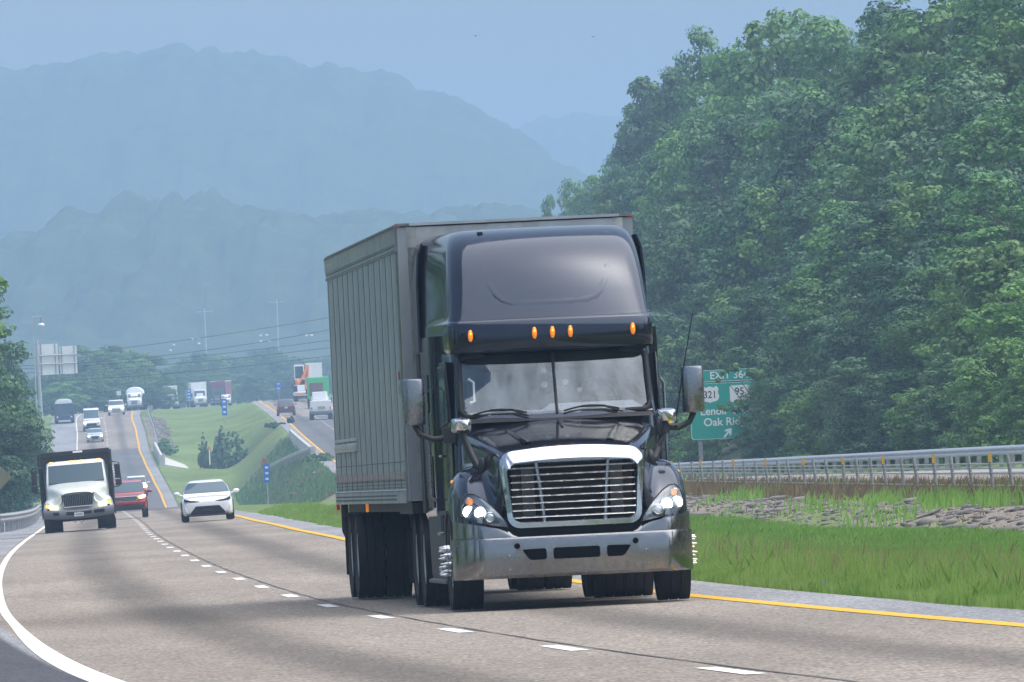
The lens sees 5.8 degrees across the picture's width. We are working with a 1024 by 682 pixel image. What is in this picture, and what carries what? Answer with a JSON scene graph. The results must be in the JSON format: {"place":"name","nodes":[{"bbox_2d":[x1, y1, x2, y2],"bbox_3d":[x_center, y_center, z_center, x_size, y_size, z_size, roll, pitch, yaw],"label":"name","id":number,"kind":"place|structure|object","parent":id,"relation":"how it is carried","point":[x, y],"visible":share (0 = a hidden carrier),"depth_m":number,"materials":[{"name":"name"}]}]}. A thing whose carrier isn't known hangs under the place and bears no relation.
{"place":"outdoors","nodes":[
{"label":"outdoors","id":0,"kind":"place"},
{"bbox_2d":[0,188,556,340],"bbox_3d":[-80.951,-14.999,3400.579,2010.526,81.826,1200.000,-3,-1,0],"label":"hill","id":1,"kind":"structure","parent":0,"point":[126,264],"depth_m":3119.92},
{"bbox_2d":[0,42,621,238],"bbox_3d":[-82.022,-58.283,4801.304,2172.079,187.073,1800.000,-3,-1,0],"label":"mountain","id":2,"kind":"structure","parent":0,"point":[96,133],"depth_m":4498.15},
{"bbox_2d":[0,0,1022,128],"label":"sky","id":3,"kind":"structure","parent":0,"point":[526,60],"materials":[{"name":"blue"}]},
{"bbox_2d":[0,403,1023,681],"bbox_3d":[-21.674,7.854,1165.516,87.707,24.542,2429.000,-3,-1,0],"label":"road","id":4,"kind":"structure","parent":0,"point":[162,593],"depth_m":95.51,"materials":[{"name":"grey asphalt"}]},
{"bbox_2d":[31,448,121,533],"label":"dump truck","id":5,"kind":"object","parent":4,"relation":"on","point":[76,485],"visible":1,"depth_m":339.70,"materials":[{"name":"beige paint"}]},
{"bbox_2d":[114,479,151,516],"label":"pickup","id":6,"kind":"object","parent":4,"relation":"on","point":[130,494],"visible":0.58,"depth_m":432.40,"materials":[{"name":"red paint"}]},
{"bbox_2d":[173,479,238,521],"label":"sedan","id":7,"kind":"object","parent":4,"relation":"on","point":[211,497],"visible":1,"depth_m":347.36,"materials":[{"name":"white metal"}]},
{"bbox_2d":[324,213,632,597],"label":"semi trailer","id":8,"kind":"object","parent":4,"relation":"on","point":[378,479],"visible":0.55,"depth_m":116.86,"materials":[{"name":"grey metal"}]},
{"bbox_2d":[401,224,704,609],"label":"semi tractor","id":9,"kind":"object","parent":4,"relation":"on","point":[539,416],"visible":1,"depth_m":106.96,"materials":[{"name":"black paint"}]},
{"bbox_2d":[0,334,1023,547],"bbox_3d":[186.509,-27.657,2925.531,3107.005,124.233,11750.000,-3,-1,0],"label":"ground","id":10,"kind":"structure","parent":0,"point":[246,421],"depth_m":1214.57,"materials":[{"name":"green plant"}]},
{"bbox_2d":[0,504,41,532],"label":"guardrail","id":11,"kind":"object","parent":10,"relation":"on","point":[17,520],"visible":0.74,"depth_m":394.71,"materials":[{"name":"silver metal"}]},
{"bbox_2d":[0,354,42,509],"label":"broadleaf tree","id":12,"kind":"object","parent":10,"relation":"on","point":[18,371],"visible":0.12,"depth_m":699.52,"materials":[{"name":"green plant"}]},
{"bbox_2d":[0,361,44,512],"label":"broadleaf tree","id":13,"kind":"object","parent":10,"relation":"on","point":[11,467],"visible":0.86,"depth_m":520.14,"materials":[{"name":"green plant"}]},
{"bbox_2d":[0,285,45,493],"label":"broadleaf tree","id":14,"kind":"object","parent":10,"relation":"on","point":[8,381],"visible":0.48,"depth_m":559.42,"materials":[{"name":"green plant"}]},
{"bbox_2d":[0,382,55,512],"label":"broadleaf tree","id":15,"kind":"object","parent":10,"relation":"on","point":[27,495],"visible":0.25,"depth_m":559.86,"materials":[{"name":"green plant"}]},
{"bbox_2d":[35,340,77,449],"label":"overhead sign","id":16,"kind":"object","parent":10,"relation":"on","point":[47,355],"visible":0.88,"depth_m":1130.32,"materials":[{"name":"metal"}]},
{"bbox_2d":[42,381,91,412],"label":"broadleaf tree","id":17,"kind":"object","parent":10,"relation":"on","point":[54,390],"visible":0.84,"depth_m":1479.52,"materials":[{"name":"green plant"}]},
{"bbox_2d":[65,375,118,413],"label":"broadleaf tree","id":18,"kind":"object","parent":10,"relation":"on","point":[101,402],"visible":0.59,"depth_m":1519.23,"materials":[{"name":"green plant"}]},
{"bbox_2d":[68,344,126,405],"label":"broadleaf tree","id":19,"kind":"object","parent":10,"relation":"on","point":[97,354],"visible":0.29,"depth_m":1599.61,"materials":[{"name":"green plant"}]},
{"bbox_2d":[100,350,159,405],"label":"broadleaf tree","id":20,"kind":"object","parent":10,"relation":"on","point":[134,362],"visible":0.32,"depth_m":1638.67,"materials":[{"name":"green plant"}]},
{"bbox_2d":[235,369,275,401],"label":"broadleaf tree","id":21,"kind":"object","parent":10,"relation":"on","point":[249,377],"visible":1,"depth_m":1998.63,"materials":[{"name":"green plant"}]},
{"bbox_2d":[233,435,336,504],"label":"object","id":22,"kind":"structure","parent":10,"relation":"on","point":[289,447],"depth_m":871.96,"materials":[{"name":"green plant"}]},
{"bbox_2d":[605,102,639,210],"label":"broadleaf tree","id":23,"kind":"object","parent":10,"relation":"on","point":[617,168],"visible":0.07,"depth_m":948.97,"materials":[{"name":"green plant"}]},
{"bbox_2d":[591,154,672,241],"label":"broadleaf tree","id":24,"kind":"object","parent":10,"relation":"on","point":[611,187],"visible":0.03,"depth_m":804.49,"materials":[{"name":"green plant"}]},
{"bbox_2d":[625,75,670,210],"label":"broadleaf tree","id":25,"kind":"object","parent":10,"relation":"on","point":[639,85],"visible":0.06,"depth_m":903.15,"materials":[{"name":"green plant"}]},
{"bbox_2d":[612,66,699,211],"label":"broadleaf tree","id":26,"kind":"object","parent":10,"relation":"on","point":[638,122],"visible":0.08,"depth_m":881.43,"materials":[{"name":"green plant"}]},
{"bbox_2d":[618,149,695,257],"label":"broadleaf tree","id":27,"kind":"object","parent":10,"relation":"on","point":[645,172],"visible":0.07,"depth_m":774.04,"materials":[{"name":"green plant"}]},
{"bbox_2d":[629,66,705,229],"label":"broadleaf tree","id":28,"kind":"object","parent":10,"relation":"on","point":[664,128],"visible":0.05,"depth_m":830.31,"materials":[{"name":"green plant"}]},
{"bbox_2d":[629,128,711,259],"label":"broadleaf tree","id":29,"kind":"object","parent":10,"relation":"on","point":[672,163],"visible":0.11,"depth_m":732.16,"materials":[{"name":"green plant"}]},
{"bbox_2d":[648,307,698,397],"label":"broadleaf tree","id":30,"kind":"object","parent":10,"relation":"on","point":[674,330],"visible":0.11,"depth_m":614.08,"materials":[{"name":"green plant"}]},
{"bbox_2d":[640,207,713,368],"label":"broadleaf tree","id":31,"kind":"object","parent":10,"relation":"on","point":[656,230],"visible":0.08,"depth_m":668.70,"materials":[{"name":"green plant"}]},
{"bbox_2d":[659,383,709,459],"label":"broadleaf tree","id":32,"kind":"object","parent":10,"relation":"on","point":[673,401],"visible":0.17,"depth_m":556.55,"materials":[{"name":"green plant"}]},
{"bbox_2d":[645,198,732,388],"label":"broadleaf tree","id":33,"kind":"object","parent":10,"relation":"on","point":[668,268],"visible":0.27,"depth_m":631.61,"materials":[{"name":"green plant"}]},
{"bbox_2d":[657,332,727,455],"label":"broadleaf tree","id":34,"kind":"object","parent":10,"relation":"on","point":[674,351],"visible":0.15,"depth_m":589.19,"materials":[{"name":"green plant"}]},
{"bbox_2d":[668,413,728,472],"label":"broadleaf tree","id":35,"kind":"object","parent":10,"relation":"on","point":[684,455],"visible":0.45,"depth_m":531.81,"materials":[{"name":"green plant"}]},
{"bbox_2d":[655,118,763,313],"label":"broadleaf tree","id":36,"kind":"object","parent":10,"relation":"on","point":[701,147],"visible":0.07,"depth_m":688.90,"materials":[{"name":"green plant"}]},
{"bbox_2d":[669,280,753,457],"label":"broadleaf tree","id":37,"kind":"object","parent":10,"relation":"on","point":[712,336],"visible":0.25,"depth_m":560.32,"materials":[{"name":"green plant"}]},
{"bbox_2d":[661,24,773,191],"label":"broadleaf tree","id":38,"kind":"object","parent":10,"relation":"on","point":[700,42],"visible":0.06,"depth_m":791.48,"materials":[{"name":"green plant"}]},
{"bbox_2d":[678,194,762,360],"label":"broadleaf tree","id":39,"kind":"object","parent":10,"relation":"on","point":[712,205],"visible":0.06,"depth_m":597.26,"materials":[{"name":"green plant"}]},
{"bbox_2d":[417,493,1023,533],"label":"rubble","id":40,"kind":"object","parent":10,"relation":"on","point":[827,513],"visible":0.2,"depth_m":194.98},
{"bbox_2d":[673,113,770,323],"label":"broadleaf tree","id":41,"kind":"object","parent":10,"relation":"on","point":[726,140],"visible":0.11,"depth_m":652.45,"materials":[{"name":"green plant"}]},
{"bbox_2d":[691,368,755,476],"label":"exit sign","id":42,"kind":"object","parent":10,"relation":"on","point":[710,421],"visible":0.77,"depth_m":477.99,"materials":[{"name":"green metal"}]},
{"bbox_2d":[676,49,780,215],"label":"broadleaf tree","id":43,"kind":"object","parent":10,"relation":"on","point":[714,96],"visible":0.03,"depth_m":769.59,"materials":[{"name":"green plant"}]},
{"bbox_2d":[685,192,780,381],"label":"broadleaf tree","id":44,"kind":"object","parent":10,"relation":"on","point":[728,260],"visible":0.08,"depth_m":567.85,"materials":[{"name":"green plant"}]},
{"bbox_2d":[715,362,788,470],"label":"sapling","id":45,"kind":"object","parent":10,"relation":"on","point":[758,373],"visible":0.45,"depth_m":469.63,"materials":[{"name":"green plant"}]},
{"bbox_2d":[680,11,832,213],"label":"broadleaf tree","id":46,"kind":"object","parent":10,"relation":"on","point":[718,69],"visible":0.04,"depth_m":718.72,"materials":[{"name":"green plant"}]},
{"bbox_2d":[704,178,809,368],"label":"broadleaf tree","id":47,"kind":"object","parent":10,"relation":"on","point":[765,212],"visible":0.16,"depth_m":548.17,"materials":[{"name":"green plant"}]},
{"bbox_2d":[716,273,801,381],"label":"broadleaf tree","id":48,"kind":"object","parent":10,"relation":"on","point":[747,328],"visible":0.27,"depth_m":508.69,"materials":[{"name":"green plant"}]},
{"bbox_2d":[719,87,803,269],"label":"broadleaf tree","id":49,"kind":"object","parent":10,"relation":"on","point":[743,170],"visible":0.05,"depth_m":630.41,"materials":[{"name":"green plant"}]},
{"bbox_2d":[731,379,796,470],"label":"broadleaf tree","id":50,"kind":"object","parent":10,"relation":"on","point":[755,450],"visible":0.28,"depth_m":477.04,"materials":[{"name":"green plant"}]},
{"bbox_2d":[688,7,855,205],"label":"broadleaf tree","id":51,"kind":"object","parent":10,"relation":"on","point":[775,52],"visible":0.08,"depth_m":690.89,"materials":[{"name":"green plant"}]},
{"bbox_2d":[716,85,833,287],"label":"broadleaf tree","id":52,"kind":"object","parent":10,"relation":"on","point":[756,136],"visible":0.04,"depth_m":596.01,"materials":[{"name":"green plant"}]},
{"bbox_2d":[723,285,831,451],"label":"broadleaf tree","id":53,"kind":"object","parent":10,"relation":"on","point":[772,367],"visible":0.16,"depth_m":492.96,"materials":[{"name":"green plant"}]},
{"bbox_2d":[745,368,825,471],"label":"broadleaf tree","id":54,"kind":"object","parent":10,"relation":"on","point":[770,430],"visible":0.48,"depth_m":463.71,"materials":[{"name":"green plant"}]},
{"bbox_2d":[757,190,827,358],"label":"broadleaf tree","id":55,"kind":"object","parent":10,"relation":"on","point":[801,225],"visible":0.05,"depth_m":530.55,"materials":[{"name":"green plant"}]},
{"bbox_2d":[727,94,858,327],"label":"broadleaf tree","id":56,"kind":"object","parent":10,"relation":"on","point":[800,112],"visible":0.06,"depth_m":563.45,"materials":[{"name":"green plant"}]},
{"bbox_2d":[750,19,860,168],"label":"broadleaf tree","id":57,"kind":"object","parent":10,"relation":"on","point":[807,67],"visible":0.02,"depth_m":666.75,"materials":[{"name":"green plant"}]},
{"bbox_2d":[770,386,851,472],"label":"broadleaf tree","id":58,"kind":"object","parent":10,"relation":"on","point":[800,431],"visible":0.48,"depth_m":447.88,"materials":[{"name":"green plant"}]},
{"bbox_2d":[762,262,879,438],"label":"broadleaf tree","id":59,"kind":"object","parent":10,"relation":"on","point":[796,334],"visible":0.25,"depth_m":471.95,"materials":[{"name":"green plant"}]},
{"bbox_2d":[763,14,903,150],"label":"broadleaf tree","id":60,"kind":"object","parent":10,"relation":"on","point":[825,55],"visible":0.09,"depth_m":628.24,"materials":[{"name":"green plant"}]},
{"bbox_2d":[780,162,889,390],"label":"broadleaf tree","id":61,"kind":"object","parent":10,"relation":"on","point":[828,195],"visible":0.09,"depth_m":507.99,"materials":[{"name":"green plant"}]},
{"bbox_2d":[772,90,905,321],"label":"broadleaf tree","id":62,"kind":"object","parent":10,"relation":"on","point":[877,100],"visible":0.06,"depth_m":546.60,"materials":[{"name":"green plant"}]},
{"bbox_2d":[808,356,877,464],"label":"broadleaf tree","id":63,"kind":"object","parent":10,"relation":"on","point":[856,370],"visible":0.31,"depth_m":437.05,"materials":[{"name":"green plant"}]},
{"bbox_2d":[670,453,1023,491],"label":"guardrail","id":64,"kind":"object","parent":10,"relation":"on","point":[902,469],"visible":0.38,"depth_m":219.29,"materials":[{"name":"grey metal"}]},
{"bbox_2d":[693,487,1001,527],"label":"bank tufts","id":65,"kind":"object","parent":10,"relation":"on","point":[929,503],"visible":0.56,"depth_m":194.72,"materials":[{"name":"green plant"}]},
{"bbox_2d":[673,445,1023,477],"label":"guardrail","id":66,"kind":"object","parent":10,"relation":"on","point":[979,452],"visible":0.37,"depth_m":384.07,"materials":[{"name":"metal"}]},
{"bbox_2d":[804,281,893,419],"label":"broadleaf tree","id":67,"kind":"object","parent":10,"relation":"on","point":[848,301],"visible":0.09,"depth_m":455.06,"materials":[{"name":"green plant"}]},
{"bbox_2d":[789,175,909,369],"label":"broadleaf tree","id":68,"kind":"object","parent":10,"relation":"on","point":[817,243],"visible":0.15,"depth_m":481.43,"materials":[{"name":"green plant"}]},
{"bbox_2d":[682,474,1023,504],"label":"brown weeds","id":69,"kind":"object","parent":10,"relation":"on","point":[712,486],"visible":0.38,"depth_m":225.96,"materials":[{"name":"brown plant"}]},
{"bbox_2d":[683,476,1023,507],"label":"bank grass","id":70,"kind":"structure","parent":10,"relation":"on","point":[994,500],"depth_m":183.50,"materials":[{"name":"green plant"}]},
{"bbox_2d":[689,513,1023,559],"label":"meadow grass","id":71,"kind":"structure","parent":10,"relation":"on","point":[872,536],"depth_m":156.87,"materials":[{"name":"green plant"}]},
{"bbox_2d":[825,380,908,468],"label":"broadleaf tree","id":72,"kind":"object","parent":10,"relation":"on","point":[867,395],"visible":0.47,"depth_m":422.09,"materials":[{"name":"green plant"}]},
{"bbox_2d":[791,73,955,234],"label":"broadleaf tree","id":73,"kind":"object","parent":10,"relation":"on","point":[859,131],"visible":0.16,"depth_m":531.67,"materials":[{"name":"green plant"}]},
{"bbox_2d":[804,252,954,449],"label":"broadleaf tree","id":74,"kind":"object","parent":10,"relation":"on","point":[850,347],"visible":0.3,"depth_m":445.18,"materials":[{"name":"green plant"}]},
{"bbox_2d":[825,168,953,359],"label":"broadleaf tree","id":75,"kind":"object","parent":10,"relation":"on","point":[872,211],"visible":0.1,"depth_m":465.39,"materials":[{"name":"green plant"}]},
{"bbox_2d":[825,92,955,249],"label":"broadleaf tree","id":76,"kind":"object","parent":10,"relation":"on","point":[897,111],"visible":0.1,"depth_m":505.05,"materials":[{"name":"green plant"}]},
{"bbox_2d":[809,0,982,167],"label":"broadleaf tree","id":77,"kind":"object","parent":10,"relation":"on","point":[855,81],"visible":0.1,"depth_m":561.23,"materials":[{"name":"green plant"}]},
{"bbox_2d":[834,0,964,178],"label":"broadleaf tree","id":78,"kind":"object","parent":10,"relation":"on","point":[870,18],"visible":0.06,"depth_m":594.02,"materials":[{"name":"green plant"}]},
{"bbox_2d":[858,368,941,466],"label":"broadleaf tree","id":79,"kind":"object","parent":10,"relation":"on","point":[881,437],"visible":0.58,"depth_m":412.68,"materials":[{"name":"green plant"}]},
{"bbox_2d":[861,280,956,444],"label":"broadleaf tree","id":80,"kind":"object","parent":10,"relation":"on","point":[896,299],"visible":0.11,"depth_m":429.44,"materials":[{"name":"green plant"}]},
{"bbox_2d":[880,385,963,467],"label":"broadleaf tree","id":81,"kind":"object","parent":10,"relation":"on","point":[905,426],"visible":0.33,"depth_m":399.21,"materials":[{"name":"green plant"}]},
{"bbox_2d":[839,180,1018,340],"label":"broadleaf tree","id":82,"kind":"object","parent":10,"relation":"on","point":[920,200],"visible":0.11,"depth_m":455.10,"materials":[{"name":"green plant"}]},
{"bbox_2d":[856,158,1023,379],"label":"broadleaf tree","id":83,"kind":"object","parent":10,"relation":"on","point":[927,173],"visible":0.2,"depth_m":442.69,"materials":[{"name":"green plant"}]},
{"bbox_2d":[866,69,1014,243],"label":"broadleaf tree","id":84,"kind":"object","parent":10,"relation":"on","point":[925,148],"visible":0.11,"depth_m":480.61,"materials":[{"name":"green plant"}]},
{"bbox_2d":[872,246,1011,422],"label":"broadleaf tree","id":85,"kind":"object","parent":10,"relation":"on","point":[897,336],"visible":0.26,"depth_m":412.18,"materials":[{"name":"green plant"}]},
{"bbox_2d":[873,0,1016,176],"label":"broadleaf tree","id":86,"kind":"object","parent":10,"relation":"on","point":[912,64],"visible":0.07,"depth_m":554.53,"materials":[{"name":"green plant"}]},
{"bbox_2d":[909,352,982,463],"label":"broadleaf tree","id":87,"kind":"object","parent":10,"relation":"on","point":[932,424],"visible":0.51,"depth_m":390.64,"materials":[{"name":"green plant"}]},
{"bbox_2d":[909,274,1013,403],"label":"broadleaf tree","id":88,"kind":"object","parent":10,"relation":"on","point":[923,350],"visible":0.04,"depth_m":403.98,"materials":[{"name":"green plant"}]},
{"bbox_2d":[906,0,1023,178],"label":"broadleaf tree","id":89,"kind":"object","parent":10,"relation":"on","point":[933,83],"visible":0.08,"depth_m":520.64,"materials":[{"name":"green plant"}]},
{"bbox_2d":[909,172,1023,338],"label":"broadleaf tree","id":90,"kind":"object","parent":10,"relation":"on","point":[988,230],"visible":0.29,"depth_m":425.54,"materials":[{"name":"green plant"}]},
{"bbox_2d":[918,239,1023,443],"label":"broadleaf tree","id":91,"kind":"object","parent":10,"relation":"on","point":[1003,268],"visible":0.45,"depth_m":393.73,"materials":[{"name":"green plant"}]},
{"bbox_2d":[926,0,1023,177],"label":"broadleaf tree","id":92,"kind":"object","parent":10,"relation":"on","point":[976,46],"visible":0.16,"depth_m":505.01,"materials":[{"name":"green plant"}]},
{"bbox_2d":[931,371,1018,465],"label":"broadleaf tree","id":93,"kind":"object","parent":10,"relation":"on","point":[956,429],"visible":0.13,"depth_m":377.81,"materials":[{"name":"green plant"}]},
{"bbox_2d":[927,81,1023,229],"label":"broadleaf tree","id":94,"kind":"object","parent":10,"relation":"on","point":[967,152],"visible":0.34,"depth_m":461.24,"materials":[{"name":"green plant"}]},
{"bbox_2d":[936,94,1023,229],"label":"broadleaf tree","id":95,"kind":"object","parent":10,"relation":"on","point":[968,114],"visible":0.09,"depth_m":474.13,"materials":[{"name":"green plant"}]},
{"bbox_2d":[941,336,1023,462],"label":"broadleaf tree","id":96,"kind":"object","parent":10,"relation":"on","point":[996,349],"visible":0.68,"depth_m":369.24,"materials":[{"name":"green plant"}]},
{"bbox_2d":[944,5,1023,174],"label":"broadleaf tree","id":97,"kind":"object","parent":10,"relation":"on","point":[990,64],"visible":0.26,"depth_m":497.52,"materials":[{"name":"green plant"}]},
{"bbox_2d":[955,278,1023,432],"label":"broadleaf tree","id":98,"kind":"object","parent":10,"relation":"on","point":[1009,321],"visible":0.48,"depth_m":378.52,"materials":[{"name":"green plant"}]},
{"bbox_2d":[974,357,1023,444],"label":"broadleaf tree","id":99,"kind":"object","parent":10,"relation":"on","point":[1007,396],"visible":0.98,"depth_m":358.89,"materials":[{"name":"green plant"}]},
{"bbox_2d":[515,111,675,176],"bbox_3d":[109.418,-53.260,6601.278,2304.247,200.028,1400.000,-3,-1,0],"label":"mountain","id":100,"kind":"structure","parent":0,"point":[583,142],"depth_m":6413.53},
{"bbox_2d":[252,397,1023,482],"bbox_3d":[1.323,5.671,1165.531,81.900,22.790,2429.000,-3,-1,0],"label":"road","id":101,"kind":"structure","parent":0,"point":[318,431],"depth_m":986.36,"materials":[{"name":"grey asphalt"}]},
{"bbox_2d":[257,500,1023,609],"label":"verge grass","id":102,"kind":"structure","parent":0,"point":[793,574],"depth_m":108.61,"materials":[{"name":"green plant"}]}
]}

